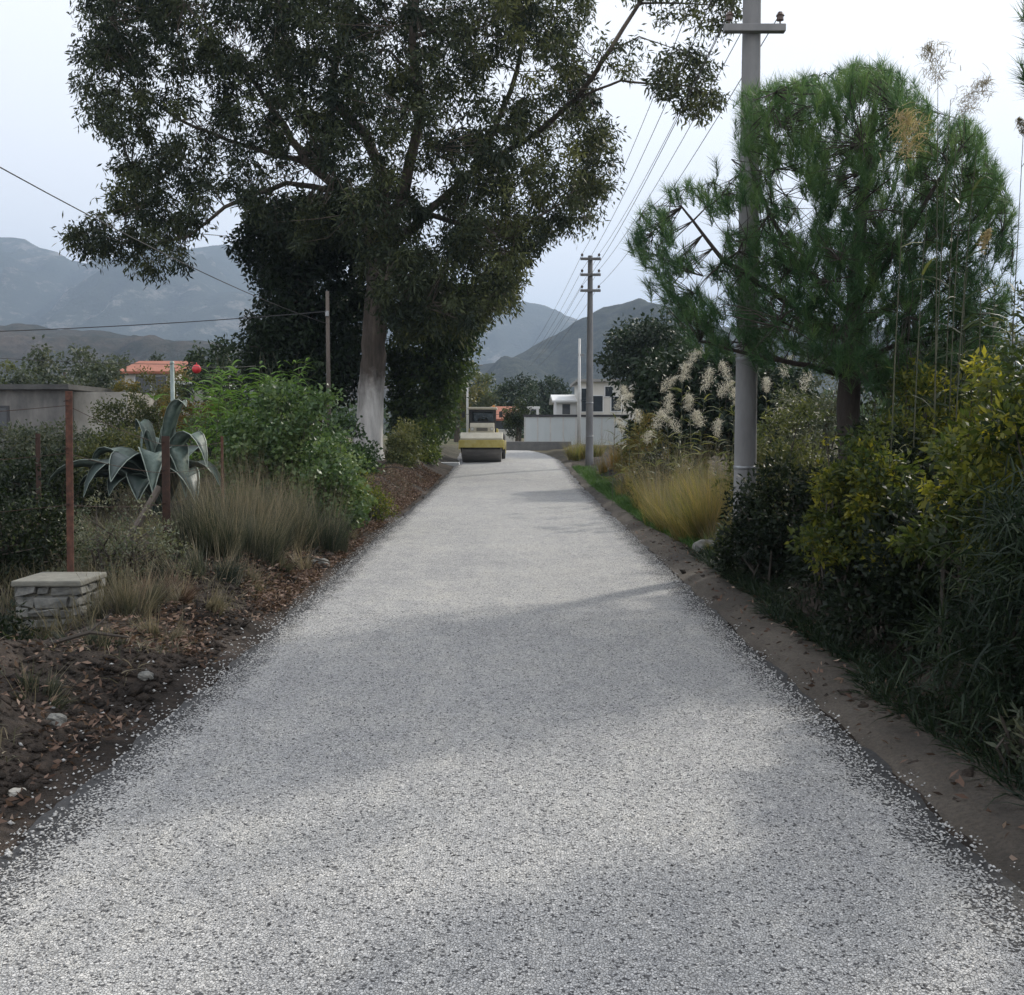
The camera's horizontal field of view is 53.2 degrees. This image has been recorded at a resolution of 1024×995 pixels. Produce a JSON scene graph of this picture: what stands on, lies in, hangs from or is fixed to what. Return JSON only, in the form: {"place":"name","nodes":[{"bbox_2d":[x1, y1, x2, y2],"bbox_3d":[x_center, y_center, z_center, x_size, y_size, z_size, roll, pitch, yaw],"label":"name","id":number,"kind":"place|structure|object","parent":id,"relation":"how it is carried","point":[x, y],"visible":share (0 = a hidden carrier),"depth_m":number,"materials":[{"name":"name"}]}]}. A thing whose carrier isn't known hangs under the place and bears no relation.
{"place":"outdoors","nodes":[
{"label":"outdoors","id":0,"kind":"place"},
{"bbox_2d":[11,572,106,627],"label":"stone pillar","id":1,"kind":"structure","parent":0,"point":[43,589],"depth_m":10.08,"materials":[{"name":"stone"}]},
{"bbox_2d":[0,384,159,455],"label":"concrete shed","id":2,"kind":"structure","parent":0,"point":[17,397],"depth_m":39.88,"materials":[{"name":"grey concrete"}]},
{"bbox_2d":[117,485,161,562],"bbox_3d":[-4.692,0.396,12.727,0.088,1.072,0.781,3,5,39],"label":"fence strut","id":3,"kind":"object","parent":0,"point":[157,490],"visible":0.46,"depth_m":12.81,"materials":[{"name":"grey wood"}]},
{"bbox_2d":[120,361,214,394],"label":"red roofed house","id":4,"kind":"structure","parent":0,"point":[157,367],"depth_m":71.60,"materials":[{"name":"tile"}]},
{"bbox_2d":[0,323,416,433],"bbox_3d":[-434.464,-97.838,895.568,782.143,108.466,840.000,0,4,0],"label":"dry hills","id":5,"kind":"structure","parent":0,"point":[15,346],"depth_m":757.76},
{"bbox_2d":[209,373,374,507],"bbox_3d":[-4.408,-1.033,20.164,3.037,2.816,3.089,-2,4,-30],"label":"bush","id":6,"kind":"object","parent":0,"point":[287,435],"visible":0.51,"depth_m":19.67,"materials":[{"name":"green plant"}]},
{"bbox_2d":[0,450,1023,994],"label":"road","id":7,"kind":"structure","parent":0,"point":[518,534],"depth_m":5.31,"materials":[{"name":"gravel"}]},
{"bbox_2d":[459,405,505,461],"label":"road roller","id":8,"kind":"object","parent":7,"relation":"on","point":[482,439],"visible":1,"depth_m":46.46,"materials":[{"name":"metal"}]},
{"bbox_2d":[0,434,1023,855],"bbox_3d":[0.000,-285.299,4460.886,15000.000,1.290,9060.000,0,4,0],"label":"ground","id":9,"kind":"structure","parent":0,"point":[174,696],"depth_m":7.91,"materials":[{"name":"soil"}]},
{"bbox_2d":[0,597,48,640],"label":"dark bush","id":10,"kind":"object","parent":9,"relation":"on","point":[5,631],"visible":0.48,"depth_m":9.53,"materials":[{"name":"green plant"}]},
{"bbox_2d":[0,655,80,712],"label":"bank tuft","id":11,"kind":"object","parent":9,"relation":"on","point":[54,687],"visible":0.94,"depth_m":7.15,"materials":[{"name":"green plant"}]},
{"bbox_2d":[0,419,95,492],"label":"scrub bush","id":12,"kind":"object","parent":9,"relation":"on","point":[21,435],"visible":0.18,"depth_m":22.92,"materials":[{"name":"green plant"}]},
{"bbox_2d":[0,448,98,587],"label":"dark bush","id":13,"kind":"object","parent":9,"relation":"on","point":[41,535],"visible":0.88,"depth_m":11.78,"materials":[{"name":"green plant"}]},
{"bbox_2d":[0,415,117,468],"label":"scrub bush","id":14,"kind":"object","parent":9,"relation":"on","point":[60,437],"visible":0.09,"depth_m":25.96,"materials":[{"name":"green plant"}]},
{"bbox_2d":[0,334,124,388],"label":"tree","id":15,"kind":"object","parent":9,"relation":"on","point":[40,376],"visible":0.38,"depth_m":73.16,"materials":[{"name":"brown plant"}]},
{"bbox_2d":[0,438,128,521],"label":"scrub bush","id":16,"kind":"object","parent":9,"relation":"on","point":[58,486],"visible":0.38,"depth_m":18.86,"materials":[{"name":"green plant"}]},
{"bbox_2d":[63,391,73,571],"bbox_3d":[-4.660,0.018,10.800,0.113,2.273,0.091,0,4,0],"label":"fence post","id":17,"kind":"object","parent":9,"relation":"on","point":[68,401],"visible":0.91,"depth_m":10.76,"materials":[{"name":"metal"}]},
{"bbox_2d":[46,609,129,649],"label":"bank tuft","id":18,"kind":"object","parent":9,"relation":"on","point":[94,638],"visible":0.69,"depth_m":8.46,"materials":[{"name":"brown plant"}]},
{"bbox_2d":[49,613,129,644],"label":"fallen branch","id":19,"kind":"object","parent":9,"relation":"on","point":[75,636],"visible":0.96,"depth_m":8.28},
{"bbox_2d":[54,357,138,392],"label":"tree","id":20,"kind":"object","parent":9,"relation":"on","point":[102,380],"visible":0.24,"depth_m":57.47,"materials":[{"name":"green plant"}]},
{"bbox_2d":[57,416,146,492],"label":"scrub bush","id":21,"kind":"object","parent":9,"relation":"on","point":[98,440],"visible":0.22,"depth_m":23.61,"materials":[{"name":"green plant"}]},
{"bbox_2d":[0,470,235,640],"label":"field grass","id":22,"kind":"structure","parent":9,"relation":"on","point":[77,568],"depth_m":11.83,"materials":[{"name":"plant"}]},
{"bbox_2d":[47,490,198,587],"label":"weedy shrub","id":23,"kind":"object","parent":9,"relation":"on","point":[97,545],"visible":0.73,"depth_m":11.56,"materials":[{"name":"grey plant"}]},
{"bbox_2d":[68,547,182,620],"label":"dry grass clump","id":24,"kind":"object","parent":9,"relation":"on","point":[129,599],"visible":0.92,"depth_m":9.95,"materials":[{"name":"plant"}]},
{"bbox_2d":[45,399,224,514],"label":"agave","id":25,"kind":"object","parent":9,"relation":"on","point":[148,459],"visible":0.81,"depth_m":18.08,"materials":[{"name":"plant"}]},
{"bbox_2d":[80,370,211,457],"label":"scrub bush","id":26,"kind":"object","parent":9,"relation":"on","point":[131,416],"visible":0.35,"depth_m":33.62,"materials":[{"name":"green plant"}]},
{"bbox_2d":[109,365,185,433],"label":"scrub bush","id":27,"kind":"object","parent":9,"relation":"on","point":[132,384],"visible":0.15,"depth_m":43.66,"materials":[{"name":"green plant"}]},
{"bbox_2d":[125,603,189,640],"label":"bank tuft","id":28,"kind":"object","parent":9,"relation":"on","point":[153,628],"visible":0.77,"depth_m":9.34,"materials":[{"name":"brown plant"}]},
{"bbox_2d":[106,547,209,603],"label":"dry grass clump","id":29,"kind":"object","parent":9,"relation":"on","point":[188,597],"visible":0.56,"depth_m":10.65,"materials":[{"name":"brown plant"}]},
{"bbox_2d":[160,436,170,557],"bbox_3d":[-4.375,0.051,12.970,0.121,1.658,0.119,0,4,0],"label":"fence post","id":30,"kind":"object","parent":9,"relation":"on","point":[165,470],"visible":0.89,"depth_m":12.91,"materials":[{"name":"metal"}]},
{"bbox_2d":[122,522,254,586],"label":"dry grass clump","id":31,"kind":"object","parent":9,"relation":"on","point":[228,570],"visible":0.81,"depth_m":11.96,"materials":[{"name":"plant"}]},
{"bbox_2d":[159,397,233,457],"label":"scrub bush","id":32,"kind":"object","parent":9,"relation":"on","point":[188,412],"visible":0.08,"depth_m":35.69,"materials":[{"name":"green plant"}]},
{"bbox_2d":[163,564,236,616],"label":"bank tuft","id":33,"kind":"object","parent":9,"relation":"on","point":[212,605],"visible":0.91,"depth_m":10.41,"materials":[{"name":"brown plant"}]},
{"bbox_2d":[0,464,424,762],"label":"bank weeds","id":34,"kind":"object","parent":9,"relation":"on","point":[139,644],"visible":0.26,"depth_m":9.88,"materials":[{"name":"brown plant"}]},
{"bbox_2d":[176,398,256,477],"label":"scrub bush","id":35,"kind":"object","parent":9,"relation":"on","point":[211,444],"visible":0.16,"depth_m":29.65,"materials":[{"name":"green plant"}]},
{"bbox_2d":[169,333,264,424],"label":"tree","id":36,"kind":"object","parent":9,"relation":"on","point":[221,354],"visible":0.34,"depth_m":60.79,"materials":[{"name":"green plant"}]},
{"bbox_2d":[131,449,318,567],"bbox_3d":[-3.763,0.119,13.529,2.358,1.681,2.241,-2,4,-34],"label":"dry grass clump","id":37,"kind":"object","parent":9,"relation":"on","point":[224,534],"visible":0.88,"depth_m":13.19,"materials":[{"name":"plant"}]},
{"bbox_2d":[139,349,317,488],"bbox_3d":[-6.234,-1.710,23.360,4.178,3.407,3.207,0,4,0],"label":"cane clump","id":38,"kind":"object","parent":9,"relation":"on","point":[219,401],"visible":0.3,"depth_m":23.23,"materials":[{"name":"green plant"}]},
{"bbox_2d":[214,543,271,592],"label":"bank tuft","id":39,"kind":"object","parent":9,"relation":"on","point":[251,574],"visible":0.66,"depth_m":12.43,"materials":[{"name":"brown plant"}]},
{"bbox_2d":[173,436,328,555],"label":"dry grass clump","id":40,"kind":"object","parent":9,"relation":"on","point":[250,495],"visible":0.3,"depth_m":15.12,"materials":[{"name":"plant"}]},
{"bbox_2d":[219,186,367,432],"bbox_3d":[-8.383,-7.365,40.998,6.678,11.720,6.708,0,4,0],"label":"evergreen tree","id":41,"kind":"object","parent":9,"relation":"on","point":[283,337],"visible":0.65,"depth_m":39.33,"materials":[{"name":"green plant"}]},
{"bbox_2d":[238,456,369,553],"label":"dry grass clump","id":42,"kind":"object","parent":9,"relation":"on","point":[331,537],"visible":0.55,"depth_m":16.17,"materials":[{"name":"plant"}]},
{"bbox_2d":[325,291,330,426],"bbox_3d":[-5.536,-3.323,30.826,0.150,5.739,0.191,0,4,0],"label":"wooden pole","id":43,"kind":"object","parent":9,"relation":"on","point":[327,315],"visible":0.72,"depth_m":30.73,"materials":[{"name":"grey wood"}]},
{"bbox_2d":[0,311,325,331],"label":"overhead cable","id":44,"kind":"object","parent":43,"relation":"attached to","point":[158,323],"visible":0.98,"depth_m":28.39,"materials":[{"name":"metal"}]},
{"bbox_2d":[0,167,326,323],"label":"overhead cable","id":45,"kind":"object","parent":43,"relation":"attached to","point":[140,241],"visible":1,"depth_m":18.58,"materials":[{"name":"metal"}]},
{"bbox_2d":[288,425,377,536],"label":"ivy bush","id":46,"kind":"object","parent":9,"relation":"on","point":[329,481],"visible":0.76,"depth_m":18.28,"materials":[{"name":"green plant"}]},
{"bbox_2d":[308,405,384,476],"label":"green bush","id":47,"kind":"object","parent":9,"relation":"on","point":[358,448],"visible":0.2,"depth_m":29.86,"materials":[{"name":"green plant"}]},
{"bbox_2d":[356,469,400,521],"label":"yellow shrub","id":48,"kind":"object","parent":9,"relation":"on","point":[377,512],"visible":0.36,"depth_m":21.26,"materials":[{"name":"green plant"}]},
{"bbox_2d":[51,0,742,460],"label":"eucalyptus tree","id":49,"kind":"object","parent":9,"relation":"on","point":[393,260],"visible":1,"depth_m":34.36,"materials":[{"name":"green plant"}]},
{"bbox_2d":[382,416,430,467],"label":"green bush","id":50,"kind":"object","parent":9,"relation":"on","point":[403,450],"visible":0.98,"depth_m":35.22,"materials":[{"name":"green plant"}]},
{"bbox_2d":[410,414,442,465],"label":"green bush","id":51,"kind":"object","parent":9,"relation":"on","point":[433,453],"visible":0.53,"depth_m":40.25,"materials":[{"name":"green plant"}]},
{"bbox_2d":[383,274,498,448],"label":"leafy tree","id":52,"kind":"object","parent":9,"relation":"on","point":[439,377],"visible":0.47,"depth_m":41.80,"materials":[{"name":"green plant"}]},
{"bbox_2d":[445,375,488,441],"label":"tree","id":53,"kind":"object","parent":9,"relation":"on","point":[462,406],"visible":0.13,"depth_m":104.56,"materials":[{"name":"green plant"}]},
{"bbox_2d":[463,367,509,408],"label":"tree","id":54,"kind":"object","parent":9,"relation":"on","point":[485,400],"visible":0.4,"depth_m":123.06,"materials":[{"name":"green plant"}]},
{"bbox_2d":[0,459,1023,860],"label":"leaf litter","id":55,"kind":"object","parent":9,"relation":"on","point":[426,483],"visible":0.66,"depth_m":10.17,"materials":[{"name":"plant"}]},
{"bbox_2d":[491,371,542,440],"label":"tree","id":56,"kind":"object","parent":9,"relation":"on","point":[508,389],"visible":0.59,"depth_m":109.13,"materials":[{"name":"green plant"}]},
{"bbox_2d":[501,395,536,440],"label":"field tree","id":57,"kind":"object","parent":9,"relation":"on","point":[513,419],"visible":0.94,"depth_m":72.50,"materials":[{"name":"green plant"}]},
{"bbox_2d":[506,441,570,449],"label":"wall","id":58,"kind":"structure","parent":9,"relation":"on","point":[530,445],"depth_m":64.13,"materials":[{"name":"concrete"}]},
{"bbox_2d":[524,372,571,414],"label":"tree","id":59,"kind":"object","parent":9,"relation":"on","point":[554,385],"visible":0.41,"depth_m":128.21,"materials":[{"name":"green plant"}]},
{"bbox_2d":[549,395,576,414],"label":"white house","id":60,"kind":"structure","parent":9,"relation":"on","point":[564,404],"depth_m":91.68,"materials":[{"name":"paint"}]},
{"bbox_2d":[242,384,908,438],"bbox_3d":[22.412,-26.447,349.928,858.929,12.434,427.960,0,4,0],"label":"distant woods","id":61,"kind":"object","parent":9,"relation":"on","point":[351,406],"visible":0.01,"depth_m":161.77,"materials":[{"name":"green plant"}]},
{"bbox_2d":[577,338,583,445],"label":"slim pole","id":62,"kind":"object","parent":9,"relation":"on","point":[579,397],"visible":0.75,"depth_m":52.70,"materials":[{"name":"metal"}]},
{"bbox_2d":[580,253,600,465],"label":"power pole","id":63,"kind":"object","parent":9,"relation":"on","point":[590,290],"visible":0.99,"depth_m":42.61,"materials":[{"name":"concrete"}]},
{"bbox_2d":[596,383,656,504],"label":"plume reeds","id":64,"kind":"object","parent":9,"relation":"on","point":[626,395],"visible":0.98,"depth_m":26.14,"materials":[{"name":"beige plant"}]},
{"bbox_2d":[609,410,673,482],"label":"verge bush","id":65,"kind":"object","parent":9,"relation":"on","point":[636,440],"visible":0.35,"depth_m":30.05,"materials":[{"name":"green plant"}]},
{"bbox_2d":[573,463,729,555],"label":"verge grass","id":66,"kind":"structure","parent":9,"relation":"on","point":[587,473],"depth_m":27.41,"materials":[{"name":"plant"}]},
{"bbox_2d":[593,306,725,412],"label":"round tree","id":67,"kind":"object","parent":9,"relation":"on","point":[625,344],"visible":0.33,"depth_m":58.66,"materials":[{"name":"green plant"}]},
{"bbox_2d":[627,441,697,495],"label":"verge bush","id":68,"kind":"object","parent":9,"relation":"on","point":[651,456],"visible":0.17,"depth_m":25.13,"materials":[{"name":"green plant"}]},
{"bbox_2d":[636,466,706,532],"bbox_3d":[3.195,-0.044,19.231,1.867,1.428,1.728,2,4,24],"label":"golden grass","id":69,"kind":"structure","parent":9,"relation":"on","point":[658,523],"depth_m":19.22,"materials":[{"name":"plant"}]},
{"bbox_2d":[640,392,730,486],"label":"plume reeds","id":70,"kind":"object","parent":9,"relation":"on","point":[699,421],"visible":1,"depth_m":22.58,"materials":[{"name":"beige plant"}]},
{"bbox_2d":[636,347,735,485],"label":"plume reeds","id":71,"kind":"object","parent":9,"relation":"on","point":[705,381],"visible":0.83,"depth_m":23.52,"materials":[{"name":"beige plant"}]},
{"bbox_2d":[657,429,770,508],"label":"golden grass","id":72,"kind":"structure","parent":9,"relation":"on","point":[694,483],"depth_m":19.00,"materials":[{"name":"plant"}]},
{"bbox_2d":[610,337,828,477],"bbox_3d":[6.806,-2.905,32.923,7.524,4.938,5.733,0,4,0],"label":"shrub","id":73,"kind":"object","parent":9,"relation":"on","point":[648,378],"visible":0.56,"depth_m":31.37,"materials":[{"name":"plant"}]},
{"bbox_2d":[708,377,835,534],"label":"verge bush","id":74,"kind":"object","parent":9,"relation":"on","point":[785,450],"visible":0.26,"depth_m":17.46,"materials":[{"name":"green plant"}]},
{"bbox_2d":[758,358,866,479],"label":"verge bush","id":75,"kind":"object","parent":9,"relation":"on","point":[827,430],"visible":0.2,"depth_m":20.74,"materials":[{"name":"green plant"}]},
{"bbox_2d":[620,47,1023,488],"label":"pine tree","id":76,"kind":"object","parent":9,"relation":"on","point":[862,247],"visible":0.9,"depth_m":12.36,"materials":[{"name":"green plant"}]},
{"bbox_2d":[808,436,839,611],"bbox_3d":[3.308,0.297,10.841,0.371,1.919,0.454,-3,5,-40],"label":"sapling","id":77,"kind":"object","parent":9,"relation":"on","point":[818,601],"visible":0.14,"depth_m":10.82,"materials":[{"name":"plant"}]},
{"bbox_2d":[681,543,1023,810],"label":"hedge undergrowth","id":78,"kind":"object","parent":9,"relation":"on","point":[835,645],"visible":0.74,"depth_m":8.19,"materials":[{"name":"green plant"}]},
{"bbox_2d":[776,411,949,603],"bbox_3d":[4.097,0.101,11.380,2.268,2.154,2.395,0,4,0],"label":"dark shrub","id":79,"kind":"object","parent":9,"relation":"on","point":[800,489],"visible":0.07,"depth_m":11.27,"materials":[{"name":"green plant"}]},
{"bbox_2d":[785,415,949,630],"bbox_3d":[3.516,0.219,9.830,1.500,2.081,1.690,-2,4,-30],"label":"yellow shrub","id":80,"kind":"object","parent":9,"relation":"on","point":[855,471],"visible":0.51,"depth_m":9.77,"materials":[{"name":"green plant"}]},
{"bbox_2d":[792,471,1015,664],"bbox_3d":[3.658,0.561,9.221,1.974,1.628,2.623,0,4,0],"label":"dark shrub","id":81,"kind":"object","parent":9,"relation":"on","point":[893,597],"visible":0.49,"depth_m":8.92,"materials":[{"name":"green plant"}]},
{"bbox_2d":[874,102,940,467],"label":"tall reeds","id":82,"kind":"object","parent":9,"relation":"on","point":[901,117],"visible":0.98,"depth_m":10.26,"materials":[{"name":"beige plant"}]},
{"bbox_2d":[860,335,966,446],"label":"verge bush","id":83,"kind":"object","parent":9,"relation":"on","point":[873,405],"visible":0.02,"depth_m":16.56,"materials":[{"name":"green plant"}]},
{"bbox_2d":[880,40,1007,477],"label":"tall reeds","id":84,"kind":"object","parent":9,"relation":"on","point":[928,48],"visible":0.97,"depth_m":10.96,"materials":[{"name":"green plant"}]},
{"bbox_2d":[878,252,1023,472],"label":"tall reeds","id":85,"kind":"object","parent":9,"relation":"on","point":[967,326],"visible":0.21,"depth_m":11.72,"materials":[{"name":"green plant"}]},
{"bbox_2d":[881,452,1023,758],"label":"dark shrub","id":86,"kind":"object","parent":9,"relation":"on","point":[1006,656],"visible":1,"depth_m":6.77,"materials":[{"name":"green plant"}]},
{"bbox_2d":[881,330,1023,668],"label":"yellow shrub","id":87,"kind":"object","parent":9,"relation":"on","point":[989,449],"visible":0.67,"depth_m":7.83,"materials":[{"name":"green plant"}]},
{"bbox_2d":[975,117,1023,557],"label":"tall reeds","id":88,"kind":"object","parent":9,"relation":"on","point":[989,231],"visible":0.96,"depth_m":10.69,"materials":[{"name":"green plant"}]},
{"bbox_2d":[980,280,1023,423],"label":"verge bush","id":89,"kind":"object","parent":9,"relation":"on","point":[1020,292],"visible":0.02,"depth_m":15.91,"materials":[{"name":"green plant"}]},
{"bbox_2d":[1007,0,1023,100],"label":"pine tree","id":90,"kind":"object","parent":9,"relation":"on","point":[1021,78],"visible":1,"depth_m":9.29,"materials":[{"name":"green plant"}]},
{"bbox_2d":[0,237,1023,389],"bbox_3d":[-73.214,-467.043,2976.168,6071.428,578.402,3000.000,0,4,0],"label":"mountains","id":91,"kind":"structure","parent":0,"point":[47,288],"depth_m":2356.49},
{"bbox_2d":[0,0,1023,336],"label":"sky","id":92,"kind":"structure","parent":0,"point":[41,144],"materials":[{"name":"white"}]},
{"bbox_2d":[523,415,628,444],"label":"panel wall","id":93,"kind":"structure","parent":0,"point":[547,427],"depth_m":69.84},
{"bbox_2d":[561,432,608,460],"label":"golden grass","id":94,"kind":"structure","parent":0,"point":[578,454],"depth_m":47.74,"materials":[{"name":"plant"}]},
{"bbox_2d":[570,379,635,436],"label":"white house","id":95,"kind":"structure","parent":0,"point":[604,402],"depth_m":85.60,"materials":[{"name":"paint"}]},
{"bbox_2d":[596,422,637,473],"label":"golden grass","id":96,"kind":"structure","parent":0,"point":[604,466],"depth_m":37.19,"materials":[{"name":"plant"}]},
{"bbox_2d":[618,450,692,510],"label":"golden grass","id":97,"kind":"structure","parent":0,"point":[635,497],"depth_m":23.25,"materials":[{"name":"plant"}]},
{"bbox_2d":[627,433,731,495],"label":"golden grass","id":98,"kind":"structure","parent":0,"point":[648,481],"depth_m":24.54,"materials":[{"name":"plant"}]},
{"bbox_2d":[464,298,1023,430],"bbox_3d":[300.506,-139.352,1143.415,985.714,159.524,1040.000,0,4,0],"label":"wooded hills","id":99,"kind":"structure","parent":0,"point":[561,361],"depth_m":1036.87,"materials":[{"name":"plant"}]},
{"bbox_2d":[564,463,1023,891],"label":"shoulder","id":100,"kind":"object","parent":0,"point":[964,814],"visible":0.76,"depth_m":6.95},
{"bbox_2d":[623,435,733,541],"bbox_3d":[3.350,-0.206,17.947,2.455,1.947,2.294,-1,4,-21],"label":"golden grass","id":101,"kind":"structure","parent":100,"relation":"on","point":[687,526],"depth_m":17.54,"materials":[{"name":"plant"}]},
{"bbox_2d":[723,0,785,564],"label":"power pole","id":102,"kind":"object","parent":100,"relation":"on","point":[751,28],"visible":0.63,"depth_m":14.34,"materials":[{"name":"concrete"}]},
{"bbox_2d":[708,450,818,583],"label":"dark shrub","id":103,"kind":"object","parent":100,"relation":"on","point":[766,531],"visible":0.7,"depth_m":13.12,"materials":[{"name":"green plant"}]},
{"bbox_2d":[861,347,1016,480],"bbox_3d":[4.995,-0.288,11.570,2.083,2.792,2.009,0,4,0],"label":"yellow shrub","id":104,"kind":"object","parent":100,"relation":"on","point":[928,411],"visible":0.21,"depth_m":11.41,"materials":[{"name":"green plant"}]},
{"bbox_2d":[984,698,1023,772],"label":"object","id":105,"kind":"object","parent":100,"relation":"on","point":[1010,741],"visible":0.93,"depth_m":5.97,"materials":[{"name":"green plant"}]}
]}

